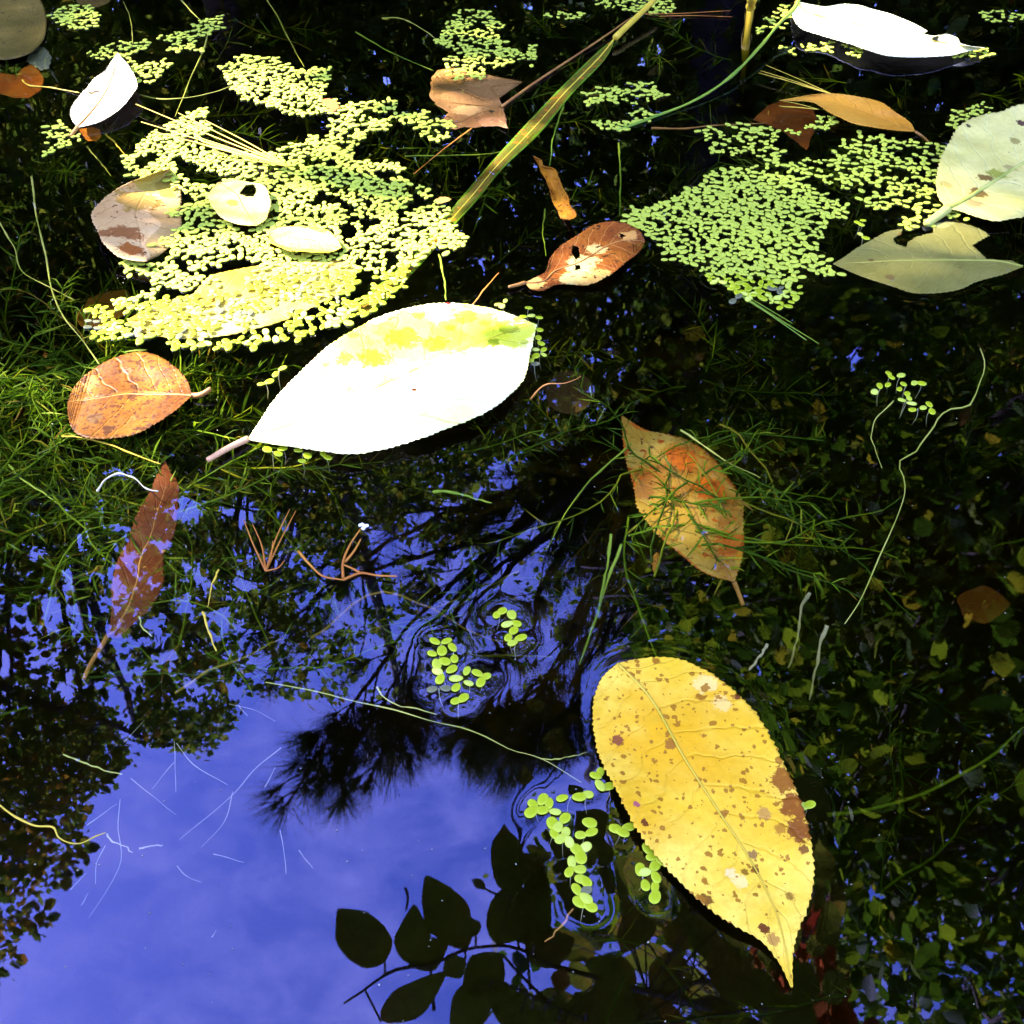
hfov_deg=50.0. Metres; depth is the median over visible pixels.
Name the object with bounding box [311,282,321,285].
duckweed plant
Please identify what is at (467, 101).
fallen leaf
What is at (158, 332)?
duckweed plant
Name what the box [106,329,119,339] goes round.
duckweed plant
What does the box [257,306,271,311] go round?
duckweed plant
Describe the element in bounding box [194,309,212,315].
duckweed plant
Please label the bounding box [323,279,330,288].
duckweed plant
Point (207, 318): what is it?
duckweed plant
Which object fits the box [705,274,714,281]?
duckweed plant
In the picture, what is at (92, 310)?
duckweed plant
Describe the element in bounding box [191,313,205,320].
duckweed plant
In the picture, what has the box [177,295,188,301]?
duckweed plant
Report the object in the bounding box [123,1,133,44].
water strand
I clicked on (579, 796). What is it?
duckweed plant
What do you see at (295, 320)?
duckweed plant
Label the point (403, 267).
duckweed plant
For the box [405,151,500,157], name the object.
water strand
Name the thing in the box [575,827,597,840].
duckweed plant
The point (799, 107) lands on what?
pine needle bundle
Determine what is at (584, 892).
duckweed plant
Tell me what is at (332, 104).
fallen leaf
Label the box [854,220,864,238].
duckweed plant
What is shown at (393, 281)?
duckweed plant
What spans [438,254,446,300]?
water strand
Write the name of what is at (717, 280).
duckweed plant
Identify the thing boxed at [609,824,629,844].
duckweed plant
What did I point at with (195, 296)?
duckweed plant
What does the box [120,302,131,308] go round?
duckweed plant
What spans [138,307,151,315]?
duckweed plant
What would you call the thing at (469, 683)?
duckweed plant
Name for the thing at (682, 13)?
pine needle
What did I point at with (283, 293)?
duckweed plant
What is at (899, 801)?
water strand
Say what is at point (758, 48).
grass strand
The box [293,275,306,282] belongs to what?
duckweed plant
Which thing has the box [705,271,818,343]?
pine needle bundle
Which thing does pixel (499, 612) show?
duckweed plant
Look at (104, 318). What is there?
duckweed plant
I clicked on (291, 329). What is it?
duckweed plant
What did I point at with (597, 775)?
duckweed plant
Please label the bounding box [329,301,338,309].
duckweed plant
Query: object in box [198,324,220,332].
duckweed plant
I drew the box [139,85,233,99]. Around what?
water strand
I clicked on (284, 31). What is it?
water strand
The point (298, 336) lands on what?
duckweed plant
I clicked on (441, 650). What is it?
duckweed plant
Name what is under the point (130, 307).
duckweed plant
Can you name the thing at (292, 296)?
duckweed plant
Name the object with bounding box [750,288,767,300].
duckweed plant
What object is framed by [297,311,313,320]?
duckweed plant
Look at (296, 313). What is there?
duckweed plant
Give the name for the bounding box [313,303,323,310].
duckweed plant
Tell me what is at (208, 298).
duckweed plant
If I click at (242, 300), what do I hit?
duckweed plant
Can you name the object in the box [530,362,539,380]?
duckweed plant
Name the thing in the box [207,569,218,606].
water strand
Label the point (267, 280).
duckweed plant
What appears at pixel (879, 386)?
duckweed plant
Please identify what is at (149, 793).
water strand
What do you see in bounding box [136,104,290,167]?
pine needle bundle
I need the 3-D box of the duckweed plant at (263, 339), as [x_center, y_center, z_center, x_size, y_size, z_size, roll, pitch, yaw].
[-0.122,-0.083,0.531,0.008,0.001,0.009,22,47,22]
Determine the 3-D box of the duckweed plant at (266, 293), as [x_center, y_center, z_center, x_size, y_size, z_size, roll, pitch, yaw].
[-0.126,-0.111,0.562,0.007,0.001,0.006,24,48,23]
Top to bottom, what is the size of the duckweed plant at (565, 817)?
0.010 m
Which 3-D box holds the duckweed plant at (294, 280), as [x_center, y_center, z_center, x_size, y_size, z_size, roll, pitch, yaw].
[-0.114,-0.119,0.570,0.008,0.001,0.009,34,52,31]
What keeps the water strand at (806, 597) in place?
in the water
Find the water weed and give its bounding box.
[0,0,1023,1023]
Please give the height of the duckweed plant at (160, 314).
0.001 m
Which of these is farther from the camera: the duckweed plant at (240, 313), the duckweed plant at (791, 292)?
the duckweed plant at (791, 292)
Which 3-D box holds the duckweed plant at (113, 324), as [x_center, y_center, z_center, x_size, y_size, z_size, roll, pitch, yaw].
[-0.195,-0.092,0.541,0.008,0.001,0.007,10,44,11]
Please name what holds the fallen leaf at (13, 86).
on the water
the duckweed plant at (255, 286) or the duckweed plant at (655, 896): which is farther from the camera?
the duckweed plant at (255, 286)
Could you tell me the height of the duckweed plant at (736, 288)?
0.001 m
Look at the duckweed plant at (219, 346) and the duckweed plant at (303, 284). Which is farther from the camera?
the duckweed plant at (303, 284)
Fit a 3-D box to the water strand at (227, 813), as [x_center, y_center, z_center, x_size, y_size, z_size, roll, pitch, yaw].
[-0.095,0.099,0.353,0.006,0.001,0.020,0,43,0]
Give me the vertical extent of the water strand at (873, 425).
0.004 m
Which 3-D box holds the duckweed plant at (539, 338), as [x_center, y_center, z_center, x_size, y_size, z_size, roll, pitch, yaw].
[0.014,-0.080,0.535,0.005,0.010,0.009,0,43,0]
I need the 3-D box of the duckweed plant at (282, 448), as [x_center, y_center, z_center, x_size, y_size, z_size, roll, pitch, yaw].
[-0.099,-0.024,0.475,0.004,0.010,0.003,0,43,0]
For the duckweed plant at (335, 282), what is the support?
on the water
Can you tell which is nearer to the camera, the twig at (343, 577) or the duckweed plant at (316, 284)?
the twig at (343, 577)
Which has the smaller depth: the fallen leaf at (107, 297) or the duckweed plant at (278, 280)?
the duckweed plant at (278, 280)
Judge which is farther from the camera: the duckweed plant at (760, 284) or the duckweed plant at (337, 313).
the duckweed plant at (760, 284)
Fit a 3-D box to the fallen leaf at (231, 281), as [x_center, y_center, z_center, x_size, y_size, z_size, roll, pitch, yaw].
[-0.135,-0.110,0.564,0.119,0.003,0.061,-26,49,-25]
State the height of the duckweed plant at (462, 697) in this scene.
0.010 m
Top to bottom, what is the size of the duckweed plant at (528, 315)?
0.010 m
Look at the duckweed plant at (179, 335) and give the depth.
0.54 m
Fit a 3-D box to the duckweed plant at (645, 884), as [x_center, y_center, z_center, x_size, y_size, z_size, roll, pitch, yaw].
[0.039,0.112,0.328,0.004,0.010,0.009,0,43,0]
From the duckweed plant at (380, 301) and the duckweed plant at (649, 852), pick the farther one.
the duckweed plant at (380, 301)
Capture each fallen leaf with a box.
[0,0,46,59]
[0,64,43,98]
[26,47,51,70]
[67,351,211,438]
[69,53,137,136]
[77,289,131,326]
[79,127,100,140]
[82,461,179,679]
[91,169,181,261]
[127,260,356,338]
[206,302,536,461]
[208,180,270,225]
[268,226,340,252]
[321,98,339,111]
[429,17,631,129]
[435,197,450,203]
[508,221,644,290]
[533,156,576,219]
[545,370,593,413]
[592,657,814,986]
[621,416,744,605]
[651,552,660,571]
[754,101,816,149]
[782,93,929,141]
[792,1,983,57]
[833,222,1022,293]
[923,104,1023,227]
[957,585,1009,623]
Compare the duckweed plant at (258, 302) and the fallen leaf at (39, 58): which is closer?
the duckweed plant at (258, 302)
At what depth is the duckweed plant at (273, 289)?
0.57 m
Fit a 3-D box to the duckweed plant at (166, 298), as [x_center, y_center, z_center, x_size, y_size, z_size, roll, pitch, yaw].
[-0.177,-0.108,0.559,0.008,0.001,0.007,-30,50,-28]
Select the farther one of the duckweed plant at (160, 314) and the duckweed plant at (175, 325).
the duckweed plant at (160, 314)
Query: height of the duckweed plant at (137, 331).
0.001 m
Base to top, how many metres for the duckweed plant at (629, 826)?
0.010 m
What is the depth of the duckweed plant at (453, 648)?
0.39 m
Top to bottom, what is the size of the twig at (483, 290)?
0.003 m
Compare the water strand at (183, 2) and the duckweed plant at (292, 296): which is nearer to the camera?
the duckweed plant at (292, 296)
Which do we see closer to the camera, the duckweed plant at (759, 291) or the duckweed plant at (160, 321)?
the duckweed plant at (160, 321)
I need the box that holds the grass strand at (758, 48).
[616,0,799,131]
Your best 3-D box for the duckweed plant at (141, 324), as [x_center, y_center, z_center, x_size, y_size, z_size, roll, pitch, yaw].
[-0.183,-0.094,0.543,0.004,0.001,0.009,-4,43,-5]
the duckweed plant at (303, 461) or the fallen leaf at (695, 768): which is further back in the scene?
the duckweed plant at (303, 461)
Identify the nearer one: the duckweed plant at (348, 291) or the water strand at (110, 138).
the duckweed plant at (348, 291)
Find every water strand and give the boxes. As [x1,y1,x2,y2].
[0,222,73,299]
[0,805,105,843]
[8,464,67,510]
[22,79,79,92]
[30,176,99,364]
[62,436,159,463]
[63,754,121,774]
[86,146,111,176]
[89,799,121,916]
[95,845,105,883]
[96,472,158,491]
[105,133,124,154]
[106,833,132,852]
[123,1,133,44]
[130,778,175,814]
[138,616,151,635]
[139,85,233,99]
[139,844,162,849]
[175,29,208,116]
[176,743,225,783]
[179,748,280,839]
[181,0,199,19]
[201,611,216,651]
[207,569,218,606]
[216,791,232,831]
[265,682,580,781]
[267,0,304,66]
[355,31,432,70]
[376,686,436,714]
[382,17,439,41]
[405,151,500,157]
[433,490,491,503]
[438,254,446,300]
[541,752,586,759]
[542,208,545,255]
[544,908,573,941]
[545,443,631,549]
[549,104,564,165]
[578,544,622,664]
[597,534,611,616]
[618,142,620,215]
[680,429,760,477]
[748,643,768,670]
[788,592,810,667]
[809,625,828,699]
[826,726,1023,816]
[844,348,984,623]
[870,400,893,467]
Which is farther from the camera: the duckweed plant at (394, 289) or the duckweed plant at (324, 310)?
the duckweed plant at (394, 289)
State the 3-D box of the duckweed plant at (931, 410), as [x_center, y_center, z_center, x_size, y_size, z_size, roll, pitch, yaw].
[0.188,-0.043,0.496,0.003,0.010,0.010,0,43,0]
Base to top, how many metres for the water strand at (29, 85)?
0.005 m
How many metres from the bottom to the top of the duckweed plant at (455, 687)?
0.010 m
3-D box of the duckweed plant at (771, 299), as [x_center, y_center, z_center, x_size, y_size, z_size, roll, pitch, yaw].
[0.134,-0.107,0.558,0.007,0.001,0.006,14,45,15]
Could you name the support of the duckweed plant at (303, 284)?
on the water
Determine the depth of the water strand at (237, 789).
0.35 m
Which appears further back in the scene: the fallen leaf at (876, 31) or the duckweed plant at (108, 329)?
the fallen leaf at (876, 31)
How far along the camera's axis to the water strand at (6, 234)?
0.60 m
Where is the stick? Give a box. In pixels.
[651,122,767,129]
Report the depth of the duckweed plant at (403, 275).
0.58 m
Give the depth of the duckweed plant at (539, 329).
0.54 m
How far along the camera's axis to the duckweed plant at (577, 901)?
0.32 m
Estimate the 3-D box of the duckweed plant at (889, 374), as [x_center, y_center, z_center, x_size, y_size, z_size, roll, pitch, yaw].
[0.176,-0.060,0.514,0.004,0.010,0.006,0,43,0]
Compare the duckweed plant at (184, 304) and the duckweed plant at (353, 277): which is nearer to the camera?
the duckweed plant at (184, 304)
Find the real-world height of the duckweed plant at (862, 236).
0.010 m
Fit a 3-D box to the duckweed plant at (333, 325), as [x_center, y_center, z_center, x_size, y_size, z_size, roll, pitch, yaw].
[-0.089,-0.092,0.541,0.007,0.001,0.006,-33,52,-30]
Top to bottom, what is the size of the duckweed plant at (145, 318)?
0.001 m
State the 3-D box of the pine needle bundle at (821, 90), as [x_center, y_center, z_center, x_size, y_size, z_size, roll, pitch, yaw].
[0.193,-0.298,0.759,0.016,0.002,0.064,-25,48,-25]
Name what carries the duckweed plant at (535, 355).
on the water
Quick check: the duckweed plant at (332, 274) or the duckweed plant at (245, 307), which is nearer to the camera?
the duckweed plant at (245, 307)
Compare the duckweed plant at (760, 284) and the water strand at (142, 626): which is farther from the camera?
the duckweed plant at (760, 284)
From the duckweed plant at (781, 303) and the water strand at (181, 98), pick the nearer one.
the duckweed plant at (781, 303)
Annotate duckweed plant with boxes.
[83,304,100,314]
[83,325,102,329]
[85,319,99,322]
[90,330,105,339]
[97,335,109,341]
[99,315,113,322]
[99,326,114,331]
[100,310,111,314]
[105,318,123,326]
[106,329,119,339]
[107,307,123,314]
[109,321,123,328]
[115,300,122,310]
[117,333,128,339]
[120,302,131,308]
[120,328,131,332]
[123,304,134,314]
[124,327,142,337]
[125,323,138,328]
[136,333,155,344]
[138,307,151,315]
[138,315,153,320]
[138,318,143,327]
[139,303,162,308]
[144,299,155,303]
[149,324,163,335]
[154,315,172,324]
[156,295,170,303]
[158,310,170,316]
[160,302,179,311]
[164,318,176,326]
[165,323,180,330]
[165,328,183,339]
[166,339,178,346]
[171,341,189,350]
[172,311,187,319]
[176,325,187,338]
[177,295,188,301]
[177,302,193,306]
[185,293,199,304]
[186,306,201,313]
[186,340,206,350]
[187,327,196,332]
[188,320,199,327]
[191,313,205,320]
[193,321,211,327]
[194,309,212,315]
[196,301,210,306]
[196,327,206,335]
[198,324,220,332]
[198,337,211,345]
[200,296,213,301]
[202,315,217,321]
[207,289,219,296]
[210,315,224,325]
[213,341,227,350]
[215,292,229,300]
[215,301,220,311]
[218,308,224,313]
[222,339,236,350]
[225,291,238,299]
[225,314,239,320]
[228,297,239,305]
[233,319,245,325]
[234,315,246,322]
[235,298,246,304]
[236,309,247,315]
[239,304,249,310]
[242,325,248,333]
[244,335,255,344]
[245,281,260,289]
[246,309,253,322]
[246,339,262,350]
[250,330,261,338]
[253,298,265,305]
[254,336,270,345]
[256,283,264,292]
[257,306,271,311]
[257,379,273,388]
[259,291,273,297]
[262,278,271,282]
[262,329,269,339]
[262,446,282,465]
[264,280,275,287]
[269,285,279,291]
[272,274,286,283]
[272,336,279,342]
[272,366,286,389]
[273,297,277,305]
[276,327,286,339]
[277,446,287,462]
[278,283,292,290]
[280,290,292,297]
[283,323,296,331]
[284,308,294,312]
[286,309,303,320]
[286,317,300,326]
[288,294,301,300]
[289,277,297,288]
[292,282,307,288]
[292,320,303,327]
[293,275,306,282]
[294,332,305,342]
[294,448,311,471]
[296,285,312,293]
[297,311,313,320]
[298,459,305,472]
[300,326,316,334]
[302,294,312,300]
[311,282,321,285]
[312,313,324,317]
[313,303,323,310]
[318,308,329,313]
[320,451,331,471]
[321,271,329,275]
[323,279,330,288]
[325,314,340,325]
[325,321,339,327]
[326,309,344,315]
[328,277,343,285]
[329,272,343,279]
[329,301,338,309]
[333,269,344,275]
[334,315,353,325]
[335,295,339,303]
[336,288,351,295]
[337,307,357,314]
[340,271,352,279]
[342,300,356,308]
[344,280,360,290]
[347,275,355,281]
[350,300,368,307]
[360,308,377,316]
[364,294,374,302]
[369,302,377,307]
[371,267,379,273]
[371,295,386,304]
[372,276,388,279]
[374,281,392,290]
[374,287,386,294]
[386,292,394,297]
[388,270,401,276]
[388,277,398,284]
[390,287,398,292]
[396,278,406,282]
[397,264,409,271]
[399,269,410,277]
[427,650,450,668]
[427,685,450,705]
[429,637,451,655]
[432,664,457,684]
[448,643,457,672]
[449,666,470,693]
[450,693,468,706]
[464,680,473,691]
[471,669,490,692]
[493,607,506,628]
[494,299,507,310]
[501,610,521,637]
[504,626,518,653]
[507,634,526,658]
[519,314,534,319]
[524,793,548,822]
[529,353,539,362]
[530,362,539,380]
[531,322,542,343]
[532,347,546,369]
[535,335,544,358]
[537,797,560,815]
[546,816,558,844]
[553,812,570,833]
[554,827,573,853]
[556,792,585,811]
[564,855,585,882]
[570,841,591,863]
[571,883,592,903]
[572,896,597,921]
[574,874,591,885]
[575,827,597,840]
[582,790,593,813]
[582,817,596,837]
[590,767,605,791]
[605,782,614,800]
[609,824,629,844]
[622,822,634,843]
[635,863,649,890]
[639,860,660,882]
[642,843,663,865]
[649,882,660,905]
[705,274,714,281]
[710,277,726,283]
[727,285,740,294]
[729,280,743,287]
[729,293,742,303]
[738,286,751,293]
[741,291,757,301]
[742,278,754,282]
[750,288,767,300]
[758,282,767,288]
[764,280,776,287]
[767,286,783,294]
[769,297,779,303]
[773,291,789,299]
[776,301,792,309]
[783,288,796,293]
[792,295,799,300]
[801,800,815,813]
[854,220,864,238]
[857,232,869,240]
[871,382,890,396]
[885,371,894,380]
[896,373,905,387]
[896,380,917,403]
[898,398,916,417]
[901,391,911,411]
[908,405,926,422]
[915,381,925,397]
[926,401,935,422]
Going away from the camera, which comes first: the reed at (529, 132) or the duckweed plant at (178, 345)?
the duckweed plant at (178, 345)
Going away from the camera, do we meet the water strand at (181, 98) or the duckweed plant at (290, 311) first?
the duckweed plant at (290, 311)
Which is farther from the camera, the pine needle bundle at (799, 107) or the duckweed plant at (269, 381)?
the pine needle bundle at (799, 107)
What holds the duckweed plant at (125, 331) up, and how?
on the water
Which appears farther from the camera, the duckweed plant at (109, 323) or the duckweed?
the duckweed
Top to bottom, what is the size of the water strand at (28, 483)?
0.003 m
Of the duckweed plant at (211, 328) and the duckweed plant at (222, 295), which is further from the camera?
the duckweed plant at (222, 295)
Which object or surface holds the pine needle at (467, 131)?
on the water
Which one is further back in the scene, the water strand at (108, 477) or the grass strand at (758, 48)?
the grass strand at (758, 48)
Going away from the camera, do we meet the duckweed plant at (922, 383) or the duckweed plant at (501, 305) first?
the duckweed plant at (922, 383)
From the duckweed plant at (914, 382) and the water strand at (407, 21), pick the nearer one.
the duckweed plant at (914, 382)
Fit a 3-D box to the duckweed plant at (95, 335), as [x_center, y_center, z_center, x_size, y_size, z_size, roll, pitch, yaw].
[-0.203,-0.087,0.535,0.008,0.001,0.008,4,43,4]
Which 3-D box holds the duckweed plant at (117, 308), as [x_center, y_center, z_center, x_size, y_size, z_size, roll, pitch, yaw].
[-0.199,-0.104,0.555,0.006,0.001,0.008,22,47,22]
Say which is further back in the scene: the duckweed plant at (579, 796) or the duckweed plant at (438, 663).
the duckweed plant at (438, 663)
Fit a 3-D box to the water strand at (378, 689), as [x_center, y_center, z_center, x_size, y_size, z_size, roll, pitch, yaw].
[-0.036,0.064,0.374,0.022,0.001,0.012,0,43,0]
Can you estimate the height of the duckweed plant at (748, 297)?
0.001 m
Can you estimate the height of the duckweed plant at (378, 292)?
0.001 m
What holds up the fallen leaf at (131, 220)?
on the water
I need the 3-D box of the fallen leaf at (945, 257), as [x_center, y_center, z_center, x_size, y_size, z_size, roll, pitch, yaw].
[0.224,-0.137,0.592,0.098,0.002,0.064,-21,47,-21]
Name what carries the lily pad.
on the water
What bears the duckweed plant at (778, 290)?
on the water
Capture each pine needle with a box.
[414,128,472,173]
[645,10,730,14]
[659,15,728,16]
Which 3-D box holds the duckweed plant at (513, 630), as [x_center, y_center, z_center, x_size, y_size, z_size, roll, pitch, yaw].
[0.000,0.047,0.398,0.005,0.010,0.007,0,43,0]
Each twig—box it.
[297,528,396,580]
[472,273,498,304]
[530,376,580,399]
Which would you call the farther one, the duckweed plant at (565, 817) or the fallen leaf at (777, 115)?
the fallen leaf at (777, 115)
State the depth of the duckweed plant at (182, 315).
0.55 m
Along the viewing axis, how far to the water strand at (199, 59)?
0.80 m
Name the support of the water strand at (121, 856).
in the water
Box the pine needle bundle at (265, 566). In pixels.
[244,509,295,571]
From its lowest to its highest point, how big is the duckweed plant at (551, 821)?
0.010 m
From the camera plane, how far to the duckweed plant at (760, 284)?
0.57 m
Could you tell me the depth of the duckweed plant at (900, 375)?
0.51 m
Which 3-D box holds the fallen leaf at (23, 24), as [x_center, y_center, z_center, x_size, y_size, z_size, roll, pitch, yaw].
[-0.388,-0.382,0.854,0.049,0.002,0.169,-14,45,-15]
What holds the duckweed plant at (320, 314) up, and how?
on the water
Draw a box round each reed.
[354,0,656,316]
[740,0,756,92]
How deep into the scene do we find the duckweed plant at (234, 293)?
0.56 m
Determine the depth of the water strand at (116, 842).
0.34 m
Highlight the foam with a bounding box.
[358,523,368,529]
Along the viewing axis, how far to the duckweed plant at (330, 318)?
0.55 m
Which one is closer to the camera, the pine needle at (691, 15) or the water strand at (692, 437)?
the water strand at (692, 437)
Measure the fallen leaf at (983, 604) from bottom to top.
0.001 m
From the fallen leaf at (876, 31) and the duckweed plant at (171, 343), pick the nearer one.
the duckweed plant at (171, 343)
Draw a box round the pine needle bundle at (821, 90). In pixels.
[760,65,830,93]
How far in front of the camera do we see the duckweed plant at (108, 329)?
0.54 m
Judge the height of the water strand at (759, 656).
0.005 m
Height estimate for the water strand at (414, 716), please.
0.001 m
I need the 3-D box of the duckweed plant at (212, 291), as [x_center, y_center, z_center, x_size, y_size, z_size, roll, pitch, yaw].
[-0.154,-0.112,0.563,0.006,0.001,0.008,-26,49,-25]
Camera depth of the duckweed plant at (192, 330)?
0.54 m
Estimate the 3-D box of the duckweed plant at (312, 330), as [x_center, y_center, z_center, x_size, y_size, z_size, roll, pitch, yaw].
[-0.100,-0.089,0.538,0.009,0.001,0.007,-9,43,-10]
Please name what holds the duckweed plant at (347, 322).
on the water
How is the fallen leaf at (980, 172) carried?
on the water
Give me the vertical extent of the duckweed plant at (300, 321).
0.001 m
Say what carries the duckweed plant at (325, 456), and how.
on the water
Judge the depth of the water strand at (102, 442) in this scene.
0.47 m
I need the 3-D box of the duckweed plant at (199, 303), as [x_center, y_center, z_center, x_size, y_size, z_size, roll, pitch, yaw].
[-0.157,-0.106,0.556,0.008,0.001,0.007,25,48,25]
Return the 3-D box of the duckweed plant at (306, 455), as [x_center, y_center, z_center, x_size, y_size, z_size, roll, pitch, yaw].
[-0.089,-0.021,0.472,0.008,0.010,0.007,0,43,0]
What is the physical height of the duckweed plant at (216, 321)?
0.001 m
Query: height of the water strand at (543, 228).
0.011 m
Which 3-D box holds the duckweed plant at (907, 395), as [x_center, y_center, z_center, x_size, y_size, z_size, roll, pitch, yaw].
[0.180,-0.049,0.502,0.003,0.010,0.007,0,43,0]
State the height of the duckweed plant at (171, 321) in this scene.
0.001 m
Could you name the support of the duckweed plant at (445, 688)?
on the water
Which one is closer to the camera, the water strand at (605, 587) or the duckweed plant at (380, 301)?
the water strand at (605, 587)
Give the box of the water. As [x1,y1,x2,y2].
[0,0,1023,1023]
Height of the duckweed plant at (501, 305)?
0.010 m
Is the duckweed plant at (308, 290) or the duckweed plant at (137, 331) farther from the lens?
the duckweed plant at (308, 290)
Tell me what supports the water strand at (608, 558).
in the water
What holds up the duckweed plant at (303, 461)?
on the water
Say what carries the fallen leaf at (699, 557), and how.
on the water
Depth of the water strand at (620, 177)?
0.68 m
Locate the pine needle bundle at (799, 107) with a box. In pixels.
[779,100,818,109]
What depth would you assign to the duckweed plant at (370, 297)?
0.56 m
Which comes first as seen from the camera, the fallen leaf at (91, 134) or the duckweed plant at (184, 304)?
the duckweed plant at (184, 304)
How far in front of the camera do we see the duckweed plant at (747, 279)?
0.57 m
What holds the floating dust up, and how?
on the water
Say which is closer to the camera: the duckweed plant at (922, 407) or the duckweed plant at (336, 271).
the duckweed plant at (922, 407)
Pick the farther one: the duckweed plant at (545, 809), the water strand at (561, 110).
the water strand at (561, 110)
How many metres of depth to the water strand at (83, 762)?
0.35 m
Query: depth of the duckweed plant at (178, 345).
0.53 m
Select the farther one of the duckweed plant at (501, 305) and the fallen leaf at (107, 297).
the fallen leaf at (107, 297)
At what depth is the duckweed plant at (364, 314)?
0.55 m
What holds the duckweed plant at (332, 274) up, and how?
on the water
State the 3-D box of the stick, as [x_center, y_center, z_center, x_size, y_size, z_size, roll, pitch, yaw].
[0.130,-0.253,0.720,0.077,0.002,0.010,0,43,0]
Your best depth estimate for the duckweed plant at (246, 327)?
0.54 m
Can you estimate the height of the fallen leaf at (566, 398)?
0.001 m
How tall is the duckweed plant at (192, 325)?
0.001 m
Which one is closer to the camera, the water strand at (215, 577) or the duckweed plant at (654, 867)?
the duckweed plant at (654, 867)
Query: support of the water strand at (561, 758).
in the water
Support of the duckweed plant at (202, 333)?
on the water
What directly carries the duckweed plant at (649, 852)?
on the water
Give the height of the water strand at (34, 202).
0.003 m
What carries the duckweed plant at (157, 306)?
on the water
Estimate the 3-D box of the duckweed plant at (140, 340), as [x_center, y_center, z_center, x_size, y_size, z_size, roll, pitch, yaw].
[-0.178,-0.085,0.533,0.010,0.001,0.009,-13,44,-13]
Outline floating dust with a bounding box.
[13,84,1003,1021]
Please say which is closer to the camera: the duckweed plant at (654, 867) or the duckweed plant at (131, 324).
the duckweed plant at (654, 867)
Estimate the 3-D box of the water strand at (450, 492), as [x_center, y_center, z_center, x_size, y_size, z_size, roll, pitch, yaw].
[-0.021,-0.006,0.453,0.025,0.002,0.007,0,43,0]
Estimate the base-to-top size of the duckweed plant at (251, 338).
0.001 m
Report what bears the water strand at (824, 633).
in the water
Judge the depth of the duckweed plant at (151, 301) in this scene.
0.56 m
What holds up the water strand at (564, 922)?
in the water
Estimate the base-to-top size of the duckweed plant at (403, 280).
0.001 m
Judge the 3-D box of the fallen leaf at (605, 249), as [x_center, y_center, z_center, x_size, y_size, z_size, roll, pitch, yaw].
[0.041,-0.135,0.586,0.040,0.005,0.095,24,48,24]
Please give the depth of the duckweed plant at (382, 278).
0.57 m
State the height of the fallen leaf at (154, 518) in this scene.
0.005 m
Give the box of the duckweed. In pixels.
[41,0,1023,305]
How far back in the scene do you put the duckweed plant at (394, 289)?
0.57 m
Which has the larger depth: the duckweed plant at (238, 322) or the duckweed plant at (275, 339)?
the duckweed plant at (238, 322)
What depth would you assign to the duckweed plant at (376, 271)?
0.58 m
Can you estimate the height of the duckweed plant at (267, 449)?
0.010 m
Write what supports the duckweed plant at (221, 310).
on the water
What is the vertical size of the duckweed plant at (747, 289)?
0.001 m
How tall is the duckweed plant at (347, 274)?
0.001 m
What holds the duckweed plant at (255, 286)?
on the water
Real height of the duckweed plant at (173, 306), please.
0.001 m
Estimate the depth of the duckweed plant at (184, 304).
0.56 m
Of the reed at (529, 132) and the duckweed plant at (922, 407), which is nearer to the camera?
the duckweed plant at (922, 407)
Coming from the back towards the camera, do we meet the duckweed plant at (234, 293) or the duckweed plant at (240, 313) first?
the duckweed plant at (234, 293)
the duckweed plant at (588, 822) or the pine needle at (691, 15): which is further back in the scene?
the pine needle at (691, 15)
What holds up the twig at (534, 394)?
on the water
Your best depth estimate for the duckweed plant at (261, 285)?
0.57 m
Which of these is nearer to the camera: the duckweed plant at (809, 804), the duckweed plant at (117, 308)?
the duckweed plant at (809, 804)
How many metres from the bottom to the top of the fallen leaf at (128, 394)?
0.007 m
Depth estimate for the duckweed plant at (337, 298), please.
0.56 m
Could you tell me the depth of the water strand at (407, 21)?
0.87 m
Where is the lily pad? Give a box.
[76,0,110,7]
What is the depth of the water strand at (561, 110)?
0.72 m
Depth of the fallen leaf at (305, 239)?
0.60 m
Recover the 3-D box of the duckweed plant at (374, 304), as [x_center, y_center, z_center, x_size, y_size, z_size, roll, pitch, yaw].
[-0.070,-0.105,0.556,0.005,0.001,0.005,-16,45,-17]
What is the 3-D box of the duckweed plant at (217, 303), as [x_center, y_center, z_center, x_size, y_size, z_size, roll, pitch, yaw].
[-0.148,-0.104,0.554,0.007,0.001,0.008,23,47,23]
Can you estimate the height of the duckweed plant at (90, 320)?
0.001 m
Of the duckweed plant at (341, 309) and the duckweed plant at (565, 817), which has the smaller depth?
the duckweed plant at (565, 817)
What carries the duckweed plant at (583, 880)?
on the water
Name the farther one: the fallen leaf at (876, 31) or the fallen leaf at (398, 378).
the fallen leaf at (876, 31)
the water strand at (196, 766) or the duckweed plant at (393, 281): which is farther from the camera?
the duckweed plant at (393, 281)
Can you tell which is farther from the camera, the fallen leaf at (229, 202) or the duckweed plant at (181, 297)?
the fallen leaf at (229, 202)
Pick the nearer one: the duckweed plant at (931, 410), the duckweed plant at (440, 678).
the duckweed plant at (440, 678)
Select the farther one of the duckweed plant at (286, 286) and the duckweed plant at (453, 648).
the duckweed plant at (286, 286)
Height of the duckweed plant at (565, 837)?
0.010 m
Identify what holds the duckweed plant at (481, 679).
on the water
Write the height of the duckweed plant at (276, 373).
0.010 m
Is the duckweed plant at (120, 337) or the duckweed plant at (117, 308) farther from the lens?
the duckweed plant at (117, 308)
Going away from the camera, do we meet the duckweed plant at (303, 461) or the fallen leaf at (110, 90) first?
the duckweed plant at (303, 461)
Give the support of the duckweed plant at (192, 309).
on the water
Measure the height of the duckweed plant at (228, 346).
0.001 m
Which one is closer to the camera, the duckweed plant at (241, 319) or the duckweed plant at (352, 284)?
the duckweed plant at (241, 319)

